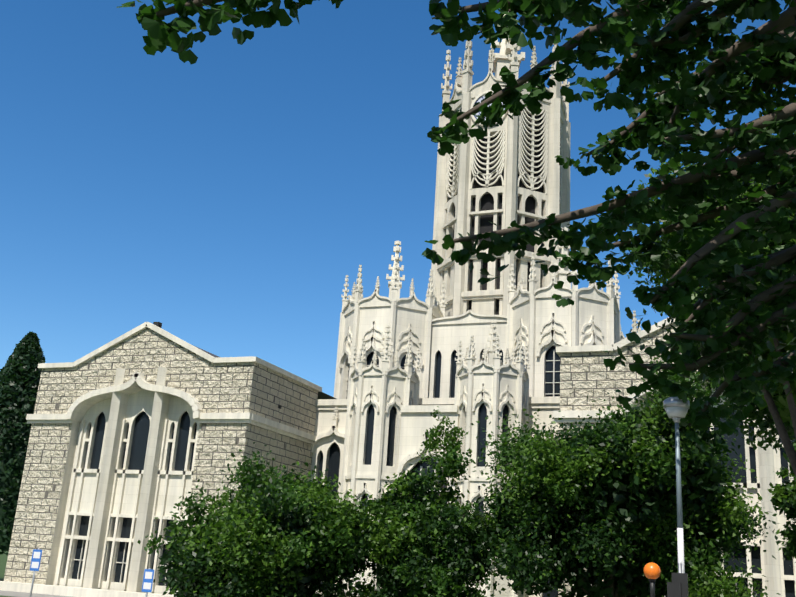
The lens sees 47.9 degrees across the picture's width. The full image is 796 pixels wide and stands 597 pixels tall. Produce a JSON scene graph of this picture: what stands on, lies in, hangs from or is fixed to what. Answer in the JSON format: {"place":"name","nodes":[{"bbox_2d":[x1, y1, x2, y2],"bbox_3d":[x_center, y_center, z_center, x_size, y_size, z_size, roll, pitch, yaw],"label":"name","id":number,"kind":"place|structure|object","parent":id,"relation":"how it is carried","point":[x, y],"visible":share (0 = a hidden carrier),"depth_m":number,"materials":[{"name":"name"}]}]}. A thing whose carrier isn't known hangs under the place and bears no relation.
{"place":"outdoors","nodes":[
{"label":"outdoors","id":0,"kind":"place"},
{"bbox_2d":[0,550,10,596],"bbox_3d":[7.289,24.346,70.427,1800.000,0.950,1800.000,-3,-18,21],"label":"ground","id":1,"kind":"structure","parent":0,"point":[3,560],"depth_m":139.39,"materials":[{"name":"green plant"}]},
{"bbox_2d":[0,331,45,555],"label":"conifer tree","id":2,"kind":"object","parent":1,"relation":"on","point":[20,373],"visible":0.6,"depth_m":75.97,"materials":[{"name":"green plant"}]},
{"bbox_2d":[29,548,41,596],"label":"parking sign","id":3,"kind":"object","parent":1,"relation":"on","point":[35,560],"visible":1,"depth_m":31.58,"materials":[{"name":"blue metal"}]},
{"bbox_2d":[0,322,335,596],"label":"building","id":4,"kind":"structure","parent":1,"relation":"on","point":[135,432],"depth_m":60.20,"materials":[{"name":"stone"}]},
{"bbox_2d":[137,439,389,596],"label":"tree","id":5,"kind":"object","parent":1,"relation":"on","point":[273,536],"visible":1,"depth_m":31.94,"materials":[{"name":"green plant"}]},
{"bbox_2d":[349,444,501,596],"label":"tree","id":6,"kind":"object","parent":1,"relation":"on","point":[424,541],"visible":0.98,"depth_m":32.52,"materials":[{"name":"green plant"}]},
{"bbox_2d":[417,406,471,495],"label":"tree sapling","id":7,"kind":"object","parent":1,"relation":"on","point":[451,438],"visible":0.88,"depth_m":43.91,"materials":[{"name":"green plant"}]},
{"bbox_2d":[116,0,795,451],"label":"ginkgo tree","id":8,"kind":"object","parent":1,"relation":"on","point":[746,72],"visible":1,"depth_m":3.98,"materials":[{"name":"green plant"}]},
{"bbox_2d":[334,227,640,398],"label":"building","id":9,"kind":"structure","parent":1,"relation":"on","point":[541,324],"depth_m":68.65,"materials":[{"name":"white stone"}]},
{"bbox_2d":[431,14,570,316],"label":"clock tower","id":10,"kind":"structure","parent":9,"relation":"on","point":[506,173],"depth_m":76.69,"materials":[{"name":"white stone"}]},
{"bbox_2d":[463,355,780,596],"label":"tree","id":11,"kind":"object","parent":1,"relation":"on","point":[599,501],"visible":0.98,"depth_m":31.95,"materials":[{"name":"green plant"}]},
{"bbox_2d":[553,317,795,596],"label":"building","id":12,"kind":"structure","parent":1,"relation":"on","point":[584,371],"depth_m":47.23,"materials":[{"name":"stone"}]},
{"bbox_2d":[663,397,689,572],"bbox_3d":[6.879,6.089,21.804,0.640,7.425,0.640,-3,-18,21],"label":"street lamp","id":13,"kind":"object","parent":1,"relation":"on","point":[676,409],"visible":0.88,"depth_m":22.41,"materials":[{"name":"grey metal"}]},
{"bbox_2d":[667,563,687,596],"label":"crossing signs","id":14,"kind":"object","parent":1,"relation":"on","point":[677,586],"visible":1,"depth_m":19.06,"materials":[{"name":"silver metal"}]},
{"bbox_2d":[623,146,795,475],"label":"tall tree","id":15,"kind":"object","parent":1,"relation":"on","point":[778,410],"visible":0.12,"depth_m":21.11,"materials":[{"name":"green plant"}]},
{"bbox_2d":[767,442,795,562],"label":"tree","id":16,"kind":"object","parent":1,"relation":"on","point":[783,498],"visible":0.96,"depth_m":28.92,"materials":[{"name":"green plant"}]},
{"bbox_2d":[0,0,795,396],"label":"sky","id":17,"kind":"structure","parent":0,"point":[227,200],"materials":[{"name":"blue"}]},
{"bbox_2d":[308,320,559,596],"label":"building","id":18,"kind":"structure","parent":0,"point":[369,432],"depth_m":59.52,"materials":[{"name":"white stone"}]},
{"bbox_3d":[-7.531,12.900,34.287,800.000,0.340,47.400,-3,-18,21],"label":"street","id":19,"kind":"structure","parent":0,"visible":0},
{"bbox_2d":[141,568,153,596],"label":"parking sign","id":20,"kind":"object","parent":19,"relation":"on","point":[147,584],"visible":1,"depth_m":29.72,"materials":[{"name":"blue metal"}]},
{"bbox_2d":[643,562,660,596],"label":"belisha beacon","id":21,"kind":"object","parent":19,"relation":"on","point":[652,571],"visible":1,"depth_m":17.96,"materials":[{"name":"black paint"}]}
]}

